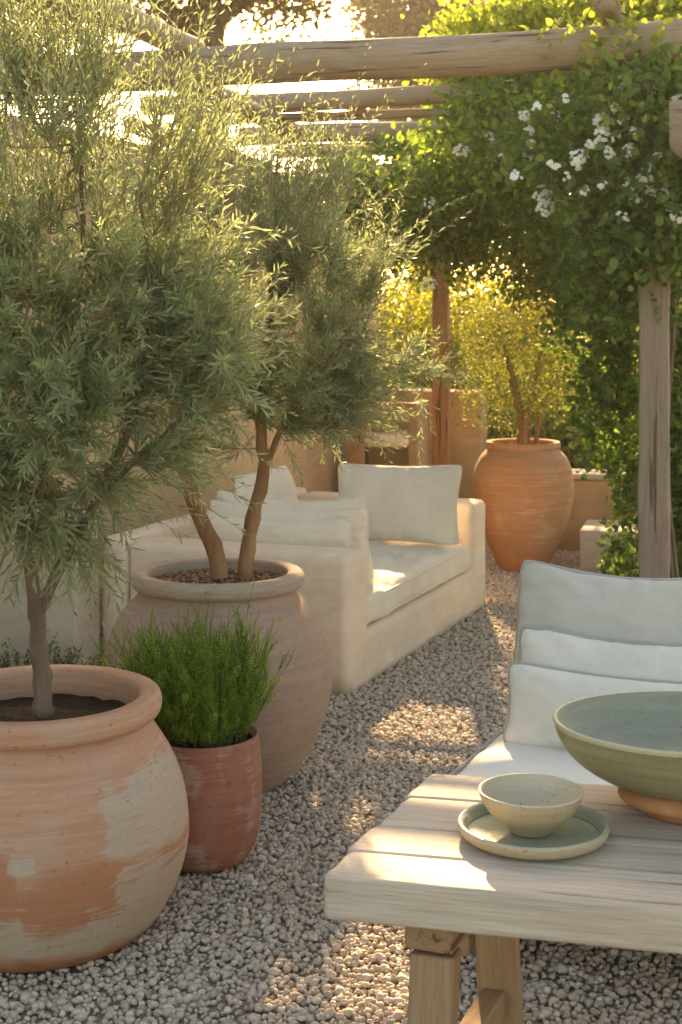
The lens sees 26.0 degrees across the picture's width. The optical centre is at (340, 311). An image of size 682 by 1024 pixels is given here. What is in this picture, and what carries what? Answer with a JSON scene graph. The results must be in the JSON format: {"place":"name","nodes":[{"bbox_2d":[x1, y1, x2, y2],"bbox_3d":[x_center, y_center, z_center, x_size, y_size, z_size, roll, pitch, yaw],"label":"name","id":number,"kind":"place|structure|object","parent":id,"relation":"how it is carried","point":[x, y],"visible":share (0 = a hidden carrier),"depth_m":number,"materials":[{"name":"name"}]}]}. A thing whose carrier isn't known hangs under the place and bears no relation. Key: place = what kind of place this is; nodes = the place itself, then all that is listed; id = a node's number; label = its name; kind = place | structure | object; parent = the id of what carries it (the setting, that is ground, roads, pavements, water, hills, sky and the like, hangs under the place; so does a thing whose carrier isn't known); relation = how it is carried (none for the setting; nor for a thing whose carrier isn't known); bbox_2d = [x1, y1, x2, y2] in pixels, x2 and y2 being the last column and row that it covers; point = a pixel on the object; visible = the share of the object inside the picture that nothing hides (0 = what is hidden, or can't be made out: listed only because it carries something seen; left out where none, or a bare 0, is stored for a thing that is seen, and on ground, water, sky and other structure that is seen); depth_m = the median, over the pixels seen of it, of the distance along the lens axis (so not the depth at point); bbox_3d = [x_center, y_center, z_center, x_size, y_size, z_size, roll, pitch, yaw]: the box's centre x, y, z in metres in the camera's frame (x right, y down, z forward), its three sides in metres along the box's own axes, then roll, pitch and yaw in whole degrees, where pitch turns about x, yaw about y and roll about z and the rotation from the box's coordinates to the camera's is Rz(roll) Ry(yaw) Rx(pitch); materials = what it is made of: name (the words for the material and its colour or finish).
{"place":"outdoors","nodes":[
{"label":"outdoors","id":0,"kind":"place"},
{"bbox_2d":[0,0,570,331],"label":"sky","id":1,"kind":"structure","parent":0,"point":[230,39],"materials":[{"name":"white"}]},
{"bbox_2d":[0,538,681,1023],"bbox_3d":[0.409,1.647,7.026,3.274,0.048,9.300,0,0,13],"label":"gravel","id":2,"kind":"structure","parent":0,"point":[200,996],"depth_m":3.93,"materials":[{"name":"grey gravel"}]},
{"bbox_2d":[0,504,99,666],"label":"garden wall","id":3,"kind":"structure","parent":2,"relation":"on","point":[71,630],"depth_m":6.52,"materials":[{"name":"grey paint"}]},
{"bbox_2d":[0,628,101,667],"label":"ground plant","id":4,"kind":"object","parent":2,"relation":"on","point":[16,661],"visible":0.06,"depth_m":6.17,"materials":[{"name":"green plant"}]},
{"bbox_2d":[49,634,106,665],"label":"ground plant","id":5,"kind":"object","parent":2,"relation":"on","point":[73,656],"visible":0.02,"depth_m":5.97,"materials":[{"name":"green plant"}]},
{"bbox_2d":[0,664,188,972],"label":"terracotta pot","id":6,"kind":"object","parent":2,"relation":"on","point":[94,823],"visible":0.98,"depth_m":3.64,"materials":[{"name":"ceramic"}]},
{"bbox_2d":[0,0,359,717],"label":"olive tree","id":7,"kind":"object","parent":6,"relation":"on","point":[188,350],"visible":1,"depth_m":3.82,"materials":[{"name":"green plant"}]},
{"bbox_2d":[0,114,376,635],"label":"house wall","id":8,"kind":"structure","parent":2,"relation":"on","point":[318,475],"depth_m":8.79,"materials":[{"name":"paint"}]},
{"bbox_2d":[165,722,261,873],"bbox_3d":[-0.412,1.456,4.430,0.352,0.388,0.351,0,0,0],"label":"terracotta pot","id":9,"kind":"object","parent":2,"relation":"on","point":[223,785],"visible":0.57,"depth_m":4.28,"materials":[{"name":"ceramic"}]},
{"bbox_2d":[77,579,294,747],"bbox_3d":[-0.485,1.051,4.433,0.641,0.459,0.642,0,0,-26],"label":"herb bush","id":10,"kind":"object","parent":9,"relation":"on","point":[206,693],"visible":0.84,"depth_m":4.32,"materials":[{"name":"green plant"}]},
{"bbox_2d":[103,556,331,793],"bbox_3d":[-0.434,1.279,5.200,0.808,0.742,0.807,0,0,0],"label":"terracotta pot","id":11,"kind":"object","parent":2,"relation":"on","point":[289,721],"visible":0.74,"depth_m":4.97,"materials":[{"name":"ceramic"}]},
{"bbox_2d":[59,0,478,579],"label":"olive tree","id":12,"kind":"object","parent":11,"relation":"on","point":[341,380],"visible":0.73,"depth_m":5.12,"materials":[{"name":"green plant"}]},
{"bbox_2d":[102,487,484,696],"bbox_3d":[-0.144,1.340,7.541,1.233,0.626,2.150,0,0,22],"label":"built in sofa","id":13,"kind":"object","parent":2,"relation":"on","point":[332,590],"visible":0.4,"depth_m":6.72,"materials":[{"name":"paint"}]},
{"bbox_2d":[367,541,470,623],"bbox_3d":[-0.040,1.320,7.500,0.998,0.200,1.602,0,0,22],"label":"seat cushion","id":14,"kind":"object","parent":13,"relation":"on","point":[404,573],"visible":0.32,"depth_m":7.37,"materials":[{"name":"beige fabric"}]},
{"bbox_2d":[233,465,298,500],"bbox_3d":[-0.384,1.057,7.939,0.170,0.414,0.688,-15,-5,21],"label":"pillow","id":15,"kind":"object","parent":14,"relation":"on","point":[281,485],"visible":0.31,"depth_m":7.94,"materials":[{"name":"beige fabric"}]},
{"bbox_2d":[199,511,351,547],"bbox_3d":[-0.309,1.097,6.821,0.785,0.323,0.131,0,2,22],"label":"pillow","id":16,"kind":"object","parent":14,"relation":"on","point":[332,533],"visible":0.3,"depth_m":6.73,"materials":[{"name":"beige fabric"}]},
{"bbox_2d":[210,500,371,585],"bbox_3d":[-0.239,1.074,6.889,0.804,0.371,0.163,0,9,22],"label":"pillow","id":17,"kind":"object","parent":14,"relation":"on","point":[358,518],"visible":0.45,"depth_m":6.78,"materials":[{"name":"beige fabric"}]},
{"bbox_2d":[217,490,372,579],"bbox_3d":[-0.222,1.056,6.960,0.765,0.419,0.166,0,16,22],"label":"pillow","id":18,"kind":"object","parent":14,"relation":"on","point":[279,504],"visible":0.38,"depth_m":6.87,"materials":[{"name":"beige fabric"}]},
{"bbox_2d":[338,463,461,544],"bbox_3d":[0.301,1.036,7.992,0.718,0.429,0.192,-2,-15,22],"label":"pillow","id":19,"kind":"object","parent":14,"relation":"on","point":[417,504],"visible":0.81,"depth_m":7.90,"materials":[{"name":"beige fabric"}]},
{"bbox_2d":[0,0,681,577],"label":"pergola","id":20,"kind":"object","parent":2,"relation":"on","point":[462,56],"visible":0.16,"depth_m":6.58,"materials":[{"name":"brown wood"}]},
{"bbox_2d":[289,0,681,577],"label":"climbing vine","id":21,"kind":"object","parent":20,"relation":"attached to","point":[534,156],"visible":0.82,"depth_m":7.25,"materials":[{"name":"green plant"}]},
{"bbox_2d":[365,400,428,465],"bbox_3d":[0.337,1.140,10.377,0.487,1.020,0.489,0,0,14],"label":"outdoor counter","id":22,"kind":"object","parent":2,"relation":"on","point":[408,456],"visible":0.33,"depth_m":10.48,"materials":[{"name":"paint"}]},
{"bbox_2d":[458,934,474,962],"bbox_3d":[0.775,1.367,4.008,0.740,0.575,0.867,0,0,24],"label":"lounge chair","id":23,"kind":"object","parent":2,"relation":"on","point":[467,945],"visible":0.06,"depth_m":3.76,"materials":[{"name":"brown wood"}]},
{"bbox_2d":[448,729,612,784],"bbox_3d":[0.744,1.295,4.001,0.812,0.173,0.812,0,0,24],"label":"seat cushion","id":24,"kind":"object","parent":23,"relation":"on","point":[495,755],"visible":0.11,"depth_m":3.99,"materials":[{"name":"white fabric"}]},
{"bbox_2d":[503,661,681,748],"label":"pillow","id":25,"kind":"object","parent":24,"relation":"on","point":[539,695],"visible":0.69,"depth_m":4.11,"materials":[{"name":"fabric"}]},
{"bbox_2d":[513,560,681,661],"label":"back cushion","id":26,"kind":"object","parent":24,"relation":"on","point":[597,605],"visible":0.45,"depth_m":4.32,"materials":[{"name":"grey fabric"}]},
{"bbox_2d":[519,625,681,680],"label":"pillow","id":27,"kind":"object","parent":24,"relation":"on","point":[569,651],"visible":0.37,"depth_m":4.19,"materials":[{"name":"fabric"}]},
{"bbox_2d":[324,774,681,1023],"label":"wooden table","id":28,"kind":"object","parent":2,"relation":"on","point":[427,875],"visible":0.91,"depth_m":2.72,"materials":[{"name":"brown wood"}]},
{"bbox_2d":[457,802,609,860],"bbox_3d":[0.376,1.012,2.888,0.296,0.031,0.297,0,0,0],"label":"plate","id":29,"kind":"object","parent":28,"relation":"on","point":[582,830],"visible":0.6,"depth_m":2.86,"materials":[{"name":"green ceramic"}]},
{"bbox_2d":[478,773,583,837],"bbox_3d":[0.372,0.976,2.892,0.205,0.082,0.205,0,0,0],"label":"bowl","id":30,"kind":"object","parent":29,"relation":"on","point":[531,805],"visible":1,"depth_m":2.92,"materials":[{"name":"beige ceramic"}]},
{"bbox_2d":[553,690,681,823],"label":"serving bowl","id":31,"kind":"object","parent":28,"relation":"on","point":[628,744],"visible":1,"depth_m":3.04,"materials":[{"name":"ceramic"}]},
{"bbox_2d":[473,438,573,572],"bbox_3d":[1.165,1.239,9.450,0.644,0.822,0.646,0,0,0],"label":"terracotta pot","id":32,"kind":"object","parent":2,"relation":"on","point":[524,493],"visible":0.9,"depth_m":9.22,"materials":[{"name":"ceramic"}]},
{"bbox_2d":[429,282,609,443],"bbox_3d":[1.249,0.301,9.445,1.456,1.178,1.116,0,0,0],"label":"olive tree","id":33,"kind":"object","parent":32,"relation":"on","point":[523,417],"visible":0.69,"depth_m":9.36,"materials":[{"name":"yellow plant"}]},
{"bbox_2d":[557,469,637,550],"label":"boundary wall","id":34,"kind":"structure","parent":2,"relation":"on","point":[588,503],"depth_m":10.13,"materials":[{"name":"paint"}]},
{"bbox_2d":[580,520,637,572],"bbox_3d":[2.200,1.515,9.420,1.304,0.275,0.524,0,0,14],"label":"concrete bench","id":35,"kind":"object","parent":2,"relation":"on","point":[591,532],"visible":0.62,"depth_m":9.31,"materials":[{"name":"beige concrete"}]},
{"bbox_2d":[595,540,638,576],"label":"ground plant","id":36,"kind":"object","parent":2,"relation":"on","point":[626,564],"visible":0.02,"depth_m":7.27,"materials":[{"name":"green plant"}]},
{"bbox_2d":[597,531,636,576],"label":"ground plant","id":37,"kind":"object","parent":2,"relation":"on","point":[613,560],"visible":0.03,"depth_m":8.70,"materials":[{"name":"green plant"}]},
{"bbox_2d":[388,332,638,438],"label":"ground","id":38,"kind":"structure","parent":0,"point":[488,367],"depth_m":41.83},
{"bbox_2d":[0,0,83,50],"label":"tree","id":39,"kind":"object","parent":38,"relation":"on","point":[48,4],"visible":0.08,"depth_m":17.15,"materials":[{"name":"green plant"}]},
{"bbox_2d":[0,0,356,150],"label":"tree","id":40,"kind":"object","parent":38,"relation":"on","point":[301,8],"visible":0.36,"depth_m":21.84,"materials":[{"name":"green plant"}]},
{"bbox_2d":[328,0,520,371],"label":"tree","id":41,"kind":"object","parent":38,"relation":"on","point":[387,21],"visible":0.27,"depth_m":37.20,"materials":[{"name":"green plant"}]},
{"bbox_2d":[378,258,479,388],"bbox_3d":[0.454,0.225,15.050,2.222,2.872,1.893,0,0,0],"label":"shrub","id":42,"kind":"object","parent":38,"relation":"on","point":[405,282],"visible":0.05,"depth_m":14.74,"materials":[{"name":"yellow plant"}]},
{"bbox_2d":[376,388,486,498],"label":"stucco wall","id":43,"kind":"structure","parent":38,"relation":"on","point":[468,447],"depth_m":11.04,"materials":[{"name":"beige paint"}]},
{"bbox_2d":[377,268,492,389],"bbox_3d":[0.481,0.633,13.024,1.713,2.056,1.631,0,0,40],"label":"shrub","id":44,"kind":"object","parent":38,"relation":"on","point":[390,326],"visible":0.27,"depth_m":12.75,"materials":[{"name":"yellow plant"}]},
{"bbox_2d":[390,261,554,409],"bbox_3d":[1.610,0.180,15.999,2.256,2.950,2.051,0,0,0],"label":"shrub","id":45,"kind":"object","parent":38,"relation":"on","point":[471,291],"visible":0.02,"depth_m":15.87,"materials":[{"name":"yellow plant"}]},
{"bbox_2d":[402,258,553,435],"bbox_3d":[1.310,0.498,13.611,1.786,2.335,1.846,0,0,0],"label":"shrub","id":46,"kind":"object","parent":38,"relation":"on","point":[457,297],"visible":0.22,"depth_m":13.35,"materials":[{"name":"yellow plant"}]},
{"bbox_2d":[463,351,582,468],"bbox_3d":[1.529,1.000,12.211,1.441,1.446,1.410,0,0,0],"label":"shrub","id":47,"kind":"object","parent":38,"relation":"on","point":[492,431],"visible":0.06,"depth_m":12.07,"materials":[{"name":"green plant"}]},
{"bbox_2d":[487,374,638,468],"bbox_3d":[1.773,1.042,11.624,1.478,1.291,1.380,0,0,0],"label":"shrub","id":48,"kind":"object","parent":38,"relation":"on","point":[565,449],"visible":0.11,"depth_m":11.41,"materials":[{"name":"green plant"}]},
{"bbox_2d":[483,285,673,434],"bbox_3d":[2.024,0.612,12.591,1.709,2.100,1.579,0,0,0],"label":"shrub","id":49,"kind":"object","parent":38,"relation":"on","point":[499,357],"visible":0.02,"depth_m":12.44,"materials":[{"name":"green plant"}]}
]}

